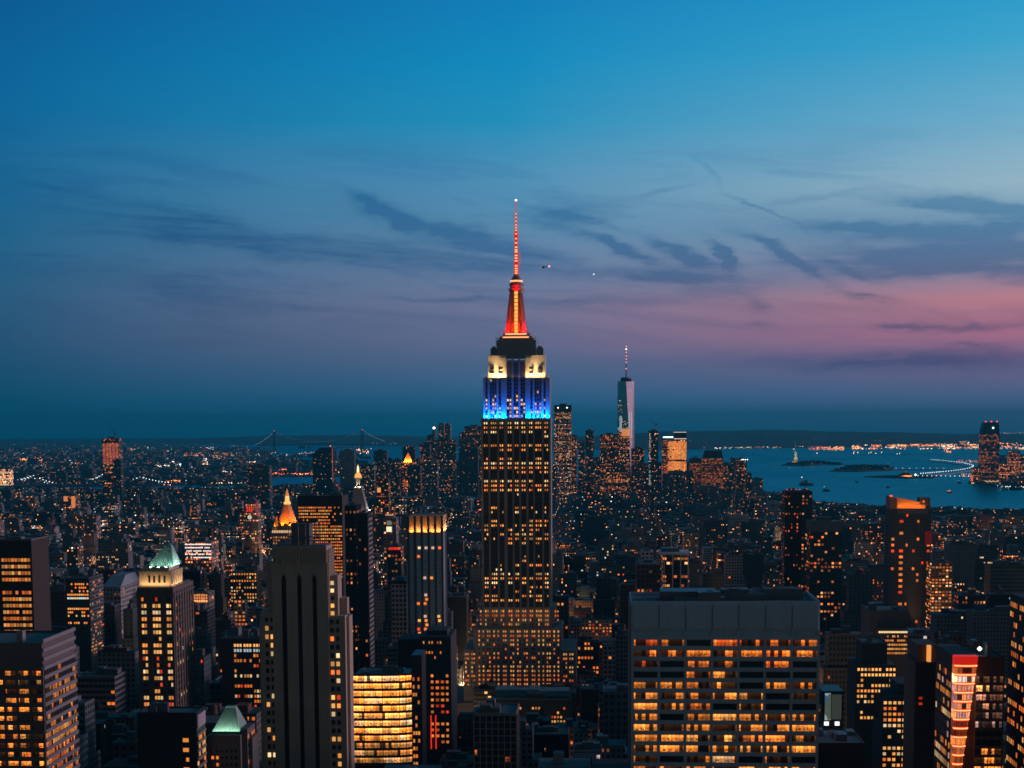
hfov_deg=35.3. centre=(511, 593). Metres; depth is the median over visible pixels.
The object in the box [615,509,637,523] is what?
office building
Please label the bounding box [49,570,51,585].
apartment building
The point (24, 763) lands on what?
window
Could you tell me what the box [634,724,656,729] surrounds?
window
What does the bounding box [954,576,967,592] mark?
office building
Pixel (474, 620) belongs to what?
office building
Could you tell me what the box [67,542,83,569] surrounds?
tower block
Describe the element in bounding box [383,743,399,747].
window
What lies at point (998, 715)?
window
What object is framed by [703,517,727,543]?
tower block
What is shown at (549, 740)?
office building
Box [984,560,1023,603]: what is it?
tower block
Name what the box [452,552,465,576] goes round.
office building
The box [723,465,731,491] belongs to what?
office tower
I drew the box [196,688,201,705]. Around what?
tower block
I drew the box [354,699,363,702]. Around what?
window
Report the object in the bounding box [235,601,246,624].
window
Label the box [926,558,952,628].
apartment tower
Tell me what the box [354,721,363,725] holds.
window
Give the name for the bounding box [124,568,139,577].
tower block
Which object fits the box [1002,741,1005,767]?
tower block
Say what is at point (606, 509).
office building
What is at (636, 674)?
window
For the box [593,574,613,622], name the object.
tower block
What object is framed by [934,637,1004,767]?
office tower
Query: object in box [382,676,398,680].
window
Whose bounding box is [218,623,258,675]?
tower block
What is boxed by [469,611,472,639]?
apartment building
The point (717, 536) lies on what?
tower block
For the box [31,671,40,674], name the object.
window
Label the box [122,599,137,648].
tower block
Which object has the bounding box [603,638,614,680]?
tower block
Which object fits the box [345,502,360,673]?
apartment tower
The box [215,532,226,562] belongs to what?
tower block
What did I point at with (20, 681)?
window
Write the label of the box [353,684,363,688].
window
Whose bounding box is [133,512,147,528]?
apartment building
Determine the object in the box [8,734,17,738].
window
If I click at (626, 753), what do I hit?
tower block
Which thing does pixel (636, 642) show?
window
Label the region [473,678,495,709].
office building
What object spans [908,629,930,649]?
tower block
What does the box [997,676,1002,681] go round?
window
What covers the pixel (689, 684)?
window
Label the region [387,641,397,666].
tower block
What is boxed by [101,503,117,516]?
office building
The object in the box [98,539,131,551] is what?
tower block
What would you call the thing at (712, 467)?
office tower
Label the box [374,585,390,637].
tower block
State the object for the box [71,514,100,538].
tower block
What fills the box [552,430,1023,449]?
hills
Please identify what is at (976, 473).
apartment block
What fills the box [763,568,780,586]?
tower block
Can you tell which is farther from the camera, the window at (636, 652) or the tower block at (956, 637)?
the tower block at (956, 637)
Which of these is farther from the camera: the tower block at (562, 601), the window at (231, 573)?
the window at (231, 573)
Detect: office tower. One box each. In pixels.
[0,535,50,629]
[0,627,79,767]
[136,543,195,709]
[272,490,295,545]
[298,492,347,596]
[312,446,335,493]
[340,449,355,492]
[361,463,375,496]
[373,449,387,478]
[376,477,390,552]
[383,461,400,496]
[402,446,415,461]
[402,453,416,491]
[407,464,421,498]
[420,443,430,496]
[424,458,438,496]
[427,426,436,459]
[434,438,456,496]
[438,423,444,439]
[445,423,450,439]
[459,432,463,447]
[459,447,478,498]
[464,425,481,498]
[572,434,576,493]
[578,440,584,491]
[586,429,593,491]
[600,433,618,491]
[606,464,627,496]
[619,432,629,491]
[628,585,819,767]
[631,447,643,500]
[644,463,648,502]
[658,542,689,587]
[662,438,667,480]
[663,432,686,480]
[686,470,692,491]
[689,457,700,492]
[701,450,722,490]
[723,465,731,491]
[735,457,746,492]
[745,472,751,495]
[902,639,935,767]
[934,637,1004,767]
[1005,593,1023,767]
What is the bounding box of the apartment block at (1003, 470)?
[999,463,1008,478]
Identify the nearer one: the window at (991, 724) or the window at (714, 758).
the window at (991, 724)
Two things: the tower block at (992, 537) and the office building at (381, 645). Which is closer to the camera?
the office building at (381, 645)
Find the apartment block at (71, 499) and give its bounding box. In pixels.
[63,492,80,514]
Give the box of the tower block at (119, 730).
[112,718,137,747]
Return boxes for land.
[0,444,359,486]
[968,481,1023,488]
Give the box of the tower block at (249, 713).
[196,702,261,760]
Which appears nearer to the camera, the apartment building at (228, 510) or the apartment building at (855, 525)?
the apartment building at (855, 525)
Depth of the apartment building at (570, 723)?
1061.20 m
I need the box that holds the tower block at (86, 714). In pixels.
[76,695,100,767]
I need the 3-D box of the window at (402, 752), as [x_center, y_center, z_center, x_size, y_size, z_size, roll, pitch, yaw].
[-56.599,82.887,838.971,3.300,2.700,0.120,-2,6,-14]
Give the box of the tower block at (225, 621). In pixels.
[215,611,234,647]
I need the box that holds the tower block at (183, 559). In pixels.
[182,554,184,565]
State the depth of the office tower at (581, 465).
5480.24 m
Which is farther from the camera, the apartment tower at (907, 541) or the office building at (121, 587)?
the apartment tower at (907, 541)
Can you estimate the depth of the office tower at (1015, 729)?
576.67 m
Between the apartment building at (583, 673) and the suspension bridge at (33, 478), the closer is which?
the apartment building at (583, 673)
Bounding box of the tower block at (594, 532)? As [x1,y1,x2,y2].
[580,515,608,545]
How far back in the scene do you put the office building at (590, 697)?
1142.81 m
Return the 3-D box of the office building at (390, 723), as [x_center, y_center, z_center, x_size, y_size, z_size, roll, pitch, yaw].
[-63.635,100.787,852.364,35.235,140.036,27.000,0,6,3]
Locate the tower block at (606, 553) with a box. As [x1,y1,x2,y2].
[596,535,616,586]
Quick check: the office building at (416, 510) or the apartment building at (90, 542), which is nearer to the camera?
the apartment building at (90, 542)
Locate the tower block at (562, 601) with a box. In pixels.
[552,591,573,638]
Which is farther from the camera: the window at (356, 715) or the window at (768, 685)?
the window at (356, 715)
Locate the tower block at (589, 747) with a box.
[572,741,601,758]
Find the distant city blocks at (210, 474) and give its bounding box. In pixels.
[0,441,1023,487]
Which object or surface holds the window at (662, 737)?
in the office tower at (724, 677)
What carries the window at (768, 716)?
in the office tower at (724, 677)
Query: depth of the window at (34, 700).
535.74 m
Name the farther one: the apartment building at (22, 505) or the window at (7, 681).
the apartment building at (22, 505)
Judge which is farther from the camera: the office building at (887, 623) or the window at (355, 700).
the office building at (887, 623)
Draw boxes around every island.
[781,460,843,465]
[830,464,893,471]
[864,475,939,477]
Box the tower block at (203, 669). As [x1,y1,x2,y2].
[195,648,211,705]
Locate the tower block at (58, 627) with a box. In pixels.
[51,621,66,629]
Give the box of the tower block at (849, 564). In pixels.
[842,558,866,571]
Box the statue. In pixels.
[792,450,798,461]
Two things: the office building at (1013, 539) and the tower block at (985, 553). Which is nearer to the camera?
the tower block at (985, 553)
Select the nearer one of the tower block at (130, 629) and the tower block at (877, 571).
the tower block at (130, 629)
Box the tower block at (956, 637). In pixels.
[944,631,962,644]
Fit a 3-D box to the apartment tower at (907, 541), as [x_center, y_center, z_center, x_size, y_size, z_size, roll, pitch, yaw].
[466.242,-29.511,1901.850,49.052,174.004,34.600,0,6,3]
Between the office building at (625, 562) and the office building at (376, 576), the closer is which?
the office building at (376, 576)
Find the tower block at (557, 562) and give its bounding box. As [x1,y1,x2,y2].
[552,548,562,588]
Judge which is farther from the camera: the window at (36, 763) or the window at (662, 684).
the window at (662, 684)
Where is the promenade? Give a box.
[929,461,973,475]
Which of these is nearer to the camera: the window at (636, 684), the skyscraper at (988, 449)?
the window at (636, 684)
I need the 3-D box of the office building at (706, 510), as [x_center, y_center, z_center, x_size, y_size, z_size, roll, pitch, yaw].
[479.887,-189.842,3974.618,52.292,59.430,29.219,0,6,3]
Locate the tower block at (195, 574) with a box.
[183,562,206,590]
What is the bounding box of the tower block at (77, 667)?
[75,646,79,694]
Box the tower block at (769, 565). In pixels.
[760,560,780,587]
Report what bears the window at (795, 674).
in the office tower at (724, 677)
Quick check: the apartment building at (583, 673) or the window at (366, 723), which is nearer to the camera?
the window at (366, 723)
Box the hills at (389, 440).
[0,435,458,446]
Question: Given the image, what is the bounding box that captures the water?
[0,433,1023,508]
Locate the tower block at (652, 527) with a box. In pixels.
[633,518,662,539]
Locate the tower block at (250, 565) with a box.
[229,559,266,608]
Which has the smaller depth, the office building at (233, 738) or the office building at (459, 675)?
the office building at (233, 738)
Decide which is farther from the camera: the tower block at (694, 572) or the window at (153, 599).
the tower block at (694, 572)
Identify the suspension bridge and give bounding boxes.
[13,472,191,482]
[256,430,384,452]
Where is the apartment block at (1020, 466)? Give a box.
[1017,455,1023,476]
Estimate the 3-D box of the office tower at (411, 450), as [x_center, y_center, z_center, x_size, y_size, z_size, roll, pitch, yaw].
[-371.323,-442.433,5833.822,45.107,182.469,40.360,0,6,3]
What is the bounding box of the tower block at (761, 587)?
[751,585,771,589]
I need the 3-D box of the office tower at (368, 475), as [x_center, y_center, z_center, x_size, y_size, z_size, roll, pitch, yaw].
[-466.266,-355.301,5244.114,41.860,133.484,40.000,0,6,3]
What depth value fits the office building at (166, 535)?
2860.06 m
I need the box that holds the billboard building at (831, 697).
[819,685,843,728]
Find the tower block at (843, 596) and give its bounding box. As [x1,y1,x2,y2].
[841,582,845,609]
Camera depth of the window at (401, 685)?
835.26 m
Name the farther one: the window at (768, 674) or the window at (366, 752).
the window at (366, 752)
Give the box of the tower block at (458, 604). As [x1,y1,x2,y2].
[447,592,468,660]
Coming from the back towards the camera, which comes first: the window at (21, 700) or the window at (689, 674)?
the window at (689, 674)
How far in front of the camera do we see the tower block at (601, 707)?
1013.70 m
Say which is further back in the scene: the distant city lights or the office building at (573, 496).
the distant city lights
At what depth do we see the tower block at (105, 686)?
1073.63 m
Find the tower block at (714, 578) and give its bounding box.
[702,565,724,589]
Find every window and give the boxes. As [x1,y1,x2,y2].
[5,671,14,674]
[6,680,15,683]
[6,689,15,693]
[6,698,15,702]
[7,707,16,711]
[7,716,16,720]
[7,725,16,729]
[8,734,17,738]
[8,743,17,747]
[8,752,17,756]
[9,761,18,764]
[18,671,27,674]
[18,680,27,684]
[19,689,28,693]
[19,698,28,702]
[19,707,28,711]
[20,725,29,729]
[20,734,29,738]
[21,743,30,747]
[21,752,30,756]
[22,761,30,765]
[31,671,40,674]
[31,680,40,684]
[32,689,41,693]
[32,698,41,702]
[32,707,41,711]
[33,716,42,720]
[33,734,42,738]
[34,743,43,747]
[34,752,43,756]
[34,761,43,765]
[44,657,76,767]
[142,591,193,702]
[148,572,179,582]
[231,573,255,601]
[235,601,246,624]
[282,576,319,767]
[299,507,342,576]
[353,676,362,680]
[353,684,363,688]
[354,691,363,695]
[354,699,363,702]
[354,706,363,710]
[354,713,363,717]
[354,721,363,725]
[354,728,363,732]
[354,736,363,740]
[354,743,363,747]
[355,751,364,754]
[355,758,364,762]
[364,676,381,680]
[364,684,381,688]
[364,691,381,695]
[364,699,381,702]
[364,706,381,710]
[364,714,381,717]
[364,721,382,725]
[365,728,382,732]
[365,736,382,740]
[365,743,382,747]
[365,751,382,754]
[365,758,382,762]
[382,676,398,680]
[383,683,398,688]
[383,691,398,695]
[383,698,398,702]
[383,706,398,710]
[383,713,398,717]
[383,721,398,725]
[383,728,398,732]
[383,736,399,740]
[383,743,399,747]
[384,750,399,754]
[384,758,399,762]
[399,676,405,680]
[399,683,405,687]
[399,691,405,695]
[399,698,405,702]
[400,713,405,717]
[400,728,405,732]
[400,735,405,739]
[400,750,405,754]
[400,757,406,761]
[406,705,411,709]
[406,720,411,724]
[410,538,441,632]
[465,379,572,685]
[490,367,542,372]
[634,640,657,645]
[634,650,657,655]
[634,661,657,666]
[634,672,657,677]
[634,682,656,687]
[634,693,656,698]
[634,703,656,708]
[634,714,656,719]
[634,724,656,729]
[634,735,656,740]
[634,745,656,751]
[634,756,656,761]
[634,766,656,767]
[660,640,683,645]
[660,650,683,655]
[660,661,683,666]
[660,672,683,677]
[660,682,683,687]
[660,693,683,698]
[660,703,683,708]
[660,714,683,719]
[660,724,683,730]
[660,735,683,740]
[660,745,682,751]
[660,756,682,761]
[660,766,682,767]
[686,682,709,687]
[686,693,709,698]
[686,704,709,709]
[686,714,709,719]
[686,725,709,730]
[686,735,709,740]
[686,746,709,751]
[686,756,709,761]
[687,640,710,645]
[687,651,710,655]
[687,661,709,666]
[687,672,709,677]
[712,746,735,751]
[712,756,735,761]
[713,640,736,645]
[713,651,736,655]
[713,661,736,666]
[713,672,736,677]
[713,682,736,687]
[713,693,736,698]
[713,704,736,709]
[713,714,735,719]
[713,725,735,730]
[713,735,735,740]
[739,683,762,688]
[739,693,762,698]
[739,704,762,709]
[739,714,762,719]
[739,725,762,730]
[739,735,762,741]
[739,746,762,751]
[739,756,761,762]
[740,640,763,645]
[740,651,763,656]
[740,661,762,666]
[740,672,762,677]
[765,735,788,741]
[765,746,788,751]
[765,757,788,762]
[766,640,789,645]
[766,651,789,656]
[766,661,789,666]
[766,672,789,677]
[766,683,789,688]
[766,693,789,698]
[766,704,789,709]
[766,714,788,719]
[766,725,788,730]
[792,693,815,698]
[792,704,815,709]
[792,714,815,720]
[792,725,815,730]
[792,736,815,741]
[792,746,814,751]
[792,757,814,762]
[793,640,816,645]
[793,651,816,656]
[793,661,816,666]
[793,672,816,677]
[793,683,815,688]
[975,731,980,735]
[975,740,980,744]
[975,749,980,753]
[976,685,981,690]
[976,695,981,699]
[976,704,981,708]
[976,713,981,717]
[977,676,982,681]
[981,758,986,762]
[982,722,987,726]
[982,731,987,735]
[982,740,987,744]
[983,676,988,681]
[983,686,988,690]
[983,695,988,699]
[983,704,988,708]
[988,749,993,753]
[988,758,993,762]
[989,713,994,717]
[989,722,994,726]
[989,731,994,735]
[990,676,995,681]
[990,686,995,690]
[990,695,995,699]
[995,740,1000,744]
[995,749,1000,753]
[995,758,1000,762]
[996,704,1001,708]
[996,713,1001,717]
[996,722,1001,726]
[996,731,1001,735]
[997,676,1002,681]
[997,686,1002,690]
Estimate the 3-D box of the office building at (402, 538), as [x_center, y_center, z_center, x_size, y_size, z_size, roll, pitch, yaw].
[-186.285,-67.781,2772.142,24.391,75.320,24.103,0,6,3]
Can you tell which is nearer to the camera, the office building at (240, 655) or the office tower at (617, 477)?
the office building at (240, 655)
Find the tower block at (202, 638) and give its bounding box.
[194,623,218,680]
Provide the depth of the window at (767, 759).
645.68 m
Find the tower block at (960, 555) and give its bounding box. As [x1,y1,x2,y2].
[944,538,974,585]
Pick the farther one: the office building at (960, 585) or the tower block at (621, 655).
the office building at (960, 585)
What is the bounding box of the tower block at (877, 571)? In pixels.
[856,564,883,600]
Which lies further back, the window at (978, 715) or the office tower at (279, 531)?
the office tower at (279, 531)
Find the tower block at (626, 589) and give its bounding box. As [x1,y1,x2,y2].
[612,583,635,637]
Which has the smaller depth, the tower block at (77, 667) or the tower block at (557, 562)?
the tower block at (77, 667)
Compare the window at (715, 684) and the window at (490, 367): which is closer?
the window at (715, 684)
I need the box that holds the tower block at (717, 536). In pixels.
[708,527,726,546]
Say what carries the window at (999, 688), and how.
in the office tower at (969, 703)
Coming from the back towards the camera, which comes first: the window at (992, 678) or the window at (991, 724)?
the window at (991, 724)
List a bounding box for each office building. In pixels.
[0,468,13,485]
[30,512,55,527]
[41,525,60,538]
[60,537,82,551]
[65,567,104,671]
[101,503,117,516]
[103,494,121,507]
[103,572,138,637]
[116,522,138,536]
[127,487,143,500]
[137,700,206,767]
[156,527,177,554]
[185,537,218,572]
[208,705,259,767]
[221,625,260,706]
[353,650,426,767]
[373,569,379,588]
[374,630,391,666]
[383,514,398,585]
[388,543,403,585]
[391,576,407,643]
[398,626,456,764]
[399,532,406,560]
[411,508,421,513]
[450,509,472,528]
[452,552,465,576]
[457,710,474,754]
[458,665,461,685]
[472,616,477,633]
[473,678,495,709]
[473,698,519,767]
[493,685,570,722]
[520,706,551,725]
[531,722,568,757]
[539,684,575,720]
[555,515,565,532]
[557,571,578,597]
[563,549,578,572]
[565,493,579,508]
[571,553,586,584]
[574,725,588,744]
[576,676,607,719]
[576,681,617,722]
[581,611,611,638]
[596,502,614,517]
[614,550,634,582]
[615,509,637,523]
[627,542,639,572]
[635,558,660,591]
[640,548,652,559]
[652,487,670,505]
[656,503,676,517]
[680,504,697,520]
[683,530,705,549]
[689,513,713,528]
[696,504,717,516]
[707,486,716,505]
[717,491,729,511]
[722,516,741,538]
[740,519,761,543]
[760,540,771,556]
[764,504,779,517]
[806,516,842,635]
[814,505,839,520]
[818,726,864,767]
[821,506,836,519]
[842,524,854,551]
[847,633,895,767]
[850,539,872,563]
[861,602,907,676]
[947,514,972,527]
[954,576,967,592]
[999,534,1023,554]
[1002,514,1023,528]
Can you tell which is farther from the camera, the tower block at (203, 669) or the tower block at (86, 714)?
the tower block at (203, 669)
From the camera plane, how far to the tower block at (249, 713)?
865.90 m
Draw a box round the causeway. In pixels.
[894,469,961,469]
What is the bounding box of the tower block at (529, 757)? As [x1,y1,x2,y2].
[520,719,540,767]
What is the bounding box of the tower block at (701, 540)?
[696,527,705,559]
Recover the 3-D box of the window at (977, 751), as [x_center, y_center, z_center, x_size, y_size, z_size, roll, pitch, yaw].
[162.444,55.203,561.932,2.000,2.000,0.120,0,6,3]
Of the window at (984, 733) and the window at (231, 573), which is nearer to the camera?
the window at (984, 733)
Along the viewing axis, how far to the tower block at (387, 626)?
1414.28 m
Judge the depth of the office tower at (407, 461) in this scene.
5315.11 m
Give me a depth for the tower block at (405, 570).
1967.66 m
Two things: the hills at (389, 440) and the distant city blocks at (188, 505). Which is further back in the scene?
the hills at (389, 440)
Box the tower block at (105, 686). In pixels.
[76,666,125,712]
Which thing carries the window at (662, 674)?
in the office tower at (724, 677)
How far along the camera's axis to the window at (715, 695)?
644.10 m
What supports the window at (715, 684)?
in the office tower at (724, 677)
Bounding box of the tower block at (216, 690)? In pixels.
[210,675,222,706]
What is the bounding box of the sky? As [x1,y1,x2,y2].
[0,0,1023,437]
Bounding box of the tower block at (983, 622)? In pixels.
[965,603,1009,676]
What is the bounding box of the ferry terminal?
[898,470,911,476]
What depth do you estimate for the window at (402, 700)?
836.08 m
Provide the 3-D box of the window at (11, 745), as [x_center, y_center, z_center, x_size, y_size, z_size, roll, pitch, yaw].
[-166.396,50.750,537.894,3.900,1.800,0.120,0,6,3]
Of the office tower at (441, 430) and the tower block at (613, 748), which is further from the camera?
the office tower at (441, 430)
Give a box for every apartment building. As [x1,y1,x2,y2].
[4,517,23,532]
[13,500,33,512]
[49,551,66,563]
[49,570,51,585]
[82,531,97,559]
[107,532,129,541]
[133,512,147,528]
[168,520,187,549]
[192,526,218,539]
[222,503,234,520]
[239,548,262,570]
[291,501,297,516]
[375,505,394,514]
[399,512,406,529]
[439,749,473,767]
[447,539,463,562]
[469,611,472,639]
[556,718,591,757]
[577,635,598,675]
[577,667,595,682]
[754,501,763,518]
[843,519,860,540]
[861,521,884,547]
[872,677,903,767]
[940,528,969,549]
[976,513,992,529]
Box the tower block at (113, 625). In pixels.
[104,602,121,645]
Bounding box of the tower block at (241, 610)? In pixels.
[234,590,250,624]
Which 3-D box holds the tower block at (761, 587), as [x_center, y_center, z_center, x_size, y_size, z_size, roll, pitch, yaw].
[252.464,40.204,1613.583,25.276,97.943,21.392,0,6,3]
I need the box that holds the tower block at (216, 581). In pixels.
[208,567,226,617]
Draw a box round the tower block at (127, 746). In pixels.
[112,731,137,758]
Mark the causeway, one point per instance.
(927, 469)
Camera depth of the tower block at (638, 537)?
2861.98 m
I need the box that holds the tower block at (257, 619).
[256,614,259,624]
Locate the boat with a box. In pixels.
[799,479,813,485]
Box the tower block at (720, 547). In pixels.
[711,544,727,569]
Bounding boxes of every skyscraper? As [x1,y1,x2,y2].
[102,437,122,494]
[259,521,354,767]
[407,513,447,632]
[457,199,576,716]
[554,404,571,503]
[617,345,633,491]
[648,429,657,491]
[978,421,999,480]
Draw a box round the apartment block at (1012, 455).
[1007,450,1019,476]
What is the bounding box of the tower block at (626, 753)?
[625,746,627,758]
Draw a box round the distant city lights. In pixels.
[5,432,1023,489]
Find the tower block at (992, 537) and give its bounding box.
[988,522,998,554]
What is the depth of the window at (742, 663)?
642.14 m
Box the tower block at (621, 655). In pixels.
[612,623,627,682]
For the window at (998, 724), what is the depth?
560.49 m
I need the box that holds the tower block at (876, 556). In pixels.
[870,548,882,563]
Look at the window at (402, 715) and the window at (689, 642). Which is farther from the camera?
the window at (402, 715)
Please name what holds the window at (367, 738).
in the office building at (390, 723)
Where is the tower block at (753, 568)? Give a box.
[740,548,763,588]
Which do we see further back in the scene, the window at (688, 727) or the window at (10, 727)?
the window at (688, 727)
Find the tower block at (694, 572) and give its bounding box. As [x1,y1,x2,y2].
[689,557,701,587]
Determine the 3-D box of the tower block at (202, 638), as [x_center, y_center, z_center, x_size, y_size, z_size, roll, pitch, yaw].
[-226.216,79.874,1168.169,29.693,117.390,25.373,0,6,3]
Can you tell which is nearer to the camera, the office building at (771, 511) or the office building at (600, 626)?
the office building at (600, 626)
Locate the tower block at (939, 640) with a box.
[930,630,955,643]
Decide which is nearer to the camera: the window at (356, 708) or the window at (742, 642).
the window at (742, 642)
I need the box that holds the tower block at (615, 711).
[603,683,627,747]
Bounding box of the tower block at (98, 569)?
[87,567,104,572]
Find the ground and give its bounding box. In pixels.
[407,481,773,538]
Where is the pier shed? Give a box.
[969,476,998,482]
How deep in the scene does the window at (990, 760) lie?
562.00 m
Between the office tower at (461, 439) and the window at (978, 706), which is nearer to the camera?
the window at (978, 706)
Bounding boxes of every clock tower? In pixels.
[244,497,261,552]
[352,466,369,510]
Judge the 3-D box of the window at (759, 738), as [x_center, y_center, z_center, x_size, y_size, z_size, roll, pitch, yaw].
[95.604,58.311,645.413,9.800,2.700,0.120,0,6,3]
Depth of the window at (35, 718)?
536.40 m
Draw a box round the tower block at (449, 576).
[447,555,451,589]
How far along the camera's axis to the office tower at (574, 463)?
5231.66 m
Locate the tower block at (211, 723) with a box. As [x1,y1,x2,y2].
[205,703,220,767]
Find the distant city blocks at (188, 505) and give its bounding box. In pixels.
[0,457,1023,767]
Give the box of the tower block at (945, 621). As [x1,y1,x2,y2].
[930,608,965,644]
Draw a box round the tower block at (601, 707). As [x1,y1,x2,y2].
[595,680,609,738]
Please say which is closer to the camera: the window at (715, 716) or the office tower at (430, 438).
the window at (715, 716)
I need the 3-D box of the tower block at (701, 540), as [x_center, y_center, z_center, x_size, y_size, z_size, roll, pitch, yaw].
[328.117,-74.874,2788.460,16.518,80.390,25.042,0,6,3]
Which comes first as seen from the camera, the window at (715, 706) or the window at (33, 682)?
the window at (33, 682)
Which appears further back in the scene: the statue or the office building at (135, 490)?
the statue
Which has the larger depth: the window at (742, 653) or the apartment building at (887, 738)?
the apartment building at (887, 738)
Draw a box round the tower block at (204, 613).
[194,601,215,645]
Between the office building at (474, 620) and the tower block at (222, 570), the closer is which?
the office building at (474, 620)
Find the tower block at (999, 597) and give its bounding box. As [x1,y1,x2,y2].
[987,585,1008,608]
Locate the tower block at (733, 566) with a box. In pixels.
[724,548,745,587]
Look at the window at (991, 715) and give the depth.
560.29 m
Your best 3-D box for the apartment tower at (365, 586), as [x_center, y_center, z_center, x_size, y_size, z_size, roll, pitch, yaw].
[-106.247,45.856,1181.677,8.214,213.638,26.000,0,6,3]
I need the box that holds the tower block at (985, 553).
[974,542,997,585]
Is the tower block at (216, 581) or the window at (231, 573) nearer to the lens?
the tower block at (216, 581)
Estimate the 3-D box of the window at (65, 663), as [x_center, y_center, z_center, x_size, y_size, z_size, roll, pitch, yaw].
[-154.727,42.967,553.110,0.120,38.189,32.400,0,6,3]
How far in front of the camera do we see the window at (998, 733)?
560.77 m
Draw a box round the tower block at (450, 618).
[447,604,457,685]
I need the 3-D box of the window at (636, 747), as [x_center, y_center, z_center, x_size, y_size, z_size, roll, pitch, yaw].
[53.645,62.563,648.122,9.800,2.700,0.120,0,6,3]
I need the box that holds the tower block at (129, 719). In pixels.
[95,702,137,729]
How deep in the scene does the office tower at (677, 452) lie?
5457.86 m
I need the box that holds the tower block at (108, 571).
[102,564,123,585]
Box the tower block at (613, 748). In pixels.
[590,733,625,758]
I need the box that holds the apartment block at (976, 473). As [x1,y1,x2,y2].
[971,467,980,480]
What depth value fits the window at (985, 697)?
559.81 m
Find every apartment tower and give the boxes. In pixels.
[113,459,124,500]
[248,464,272,506]
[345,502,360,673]
[357,510,374,669]
[781,488,801,586]
[799,489,811,591]
[883,495,931,628]
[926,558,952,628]
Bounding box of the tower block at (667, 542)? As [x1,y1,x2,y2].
[664,529,670,546]
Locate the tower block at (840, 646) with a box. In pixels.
[819,625,860,728]
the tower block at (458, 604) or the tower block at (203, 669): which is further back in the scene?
the tower block at (458, 604)
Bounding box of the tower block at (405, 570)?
[383,564,406,586]
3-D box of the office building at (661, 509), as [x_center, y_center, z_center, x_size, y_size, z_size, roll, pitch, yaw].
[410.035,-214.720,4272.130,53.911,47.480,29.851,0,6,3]
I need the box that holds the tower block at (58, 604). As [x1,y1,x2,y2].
[50,585,66,625]
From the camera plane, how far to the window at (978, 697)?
559.88 m
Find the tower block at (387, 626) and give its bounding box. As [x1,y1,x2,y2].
[383,590,391,637]
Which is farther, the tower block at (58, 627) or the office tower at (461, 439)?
the office tower at (461, 439)
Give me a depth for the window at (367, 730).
836.89 m
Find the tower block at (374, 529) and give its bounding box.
[373,516,376,543]
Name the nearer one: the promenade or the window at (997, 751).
the window at (997, 751)
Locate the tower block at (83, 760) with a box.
[77,732,88,767]
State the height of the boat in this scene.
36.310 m
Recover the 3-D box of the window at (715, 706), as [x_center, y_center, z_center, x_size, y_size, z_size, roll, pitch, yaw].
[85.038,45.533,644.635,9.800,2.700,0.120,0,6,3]
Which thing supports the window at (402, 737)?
in the office building at (390, 723)
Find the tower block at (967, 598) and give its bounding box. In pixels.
[953,589,985,609]
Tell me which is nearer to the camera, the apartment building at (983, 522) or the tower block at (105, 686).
the tower block at (105, 686)
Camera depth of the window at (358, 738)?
837.51 m
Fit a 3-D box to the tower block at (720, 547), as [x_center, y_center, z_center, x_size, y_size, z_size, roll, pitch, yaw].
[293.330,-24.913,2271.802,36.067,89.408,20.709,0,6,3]
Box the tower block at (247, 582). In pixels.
[230,568,261,610]
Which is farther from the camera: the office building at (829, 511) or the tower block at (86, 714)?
the office building at (829, 511)
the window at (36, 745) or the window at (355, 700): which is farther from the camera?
the window at (355, 700)
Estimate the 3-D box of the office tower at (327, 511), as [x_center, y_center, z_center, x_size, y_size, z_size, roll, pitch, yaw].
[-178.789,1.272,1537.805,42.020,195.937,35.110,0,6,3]
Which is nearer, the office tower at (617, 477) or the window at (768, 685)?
the window at (768, 685)
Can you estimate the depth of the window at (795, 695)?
642.45 m
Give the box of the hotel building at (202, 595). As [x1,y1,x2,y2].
[193,588,214,607]
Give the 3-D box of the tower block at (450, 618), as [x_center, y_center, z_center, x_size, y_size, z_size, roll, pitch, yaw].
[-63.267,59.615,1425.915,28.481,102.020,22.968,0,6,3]
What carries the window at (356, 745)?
in the office building at (390, 723)
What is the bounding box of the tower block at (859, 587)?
[840,569,872,630]
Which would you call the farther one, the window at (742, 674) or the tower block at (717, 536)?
the tower block at (717, 536)
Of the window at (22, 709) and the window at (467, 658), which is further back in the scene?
the window at (467, 658)
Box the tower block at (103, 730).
[95,718,112,767]
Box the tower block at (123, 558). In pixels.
[96,550,132,567]
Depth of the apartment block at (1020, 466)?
7073.00 m
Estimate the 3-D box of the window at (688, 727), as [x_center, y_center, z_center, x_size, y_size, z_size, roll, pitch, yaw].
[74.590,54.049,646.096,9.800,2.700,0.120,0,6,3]
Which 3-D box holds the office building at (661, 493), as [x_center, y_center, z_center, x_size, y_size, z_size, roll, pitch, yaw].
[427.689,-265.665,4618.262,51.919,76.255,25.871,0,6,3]
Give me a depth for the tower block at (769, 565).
2023.20 m
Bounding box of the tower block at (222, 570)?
[219,554,225,576]
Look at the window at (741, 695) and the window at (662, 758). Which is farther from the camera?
the window at (662, 758)
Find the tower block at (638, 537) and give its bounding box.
[632,523,645,550]
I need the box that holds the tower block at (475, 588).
[469,561,481,609]
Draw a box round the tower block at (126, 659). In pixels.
[97,645,139,712]
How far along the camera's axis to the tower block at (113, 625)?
1347.59 m
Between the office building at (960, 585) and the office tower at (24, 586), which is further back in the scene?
the office building at (960, 585)
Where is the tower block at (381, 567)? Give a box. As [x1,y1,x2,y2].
[379,545,383,584]

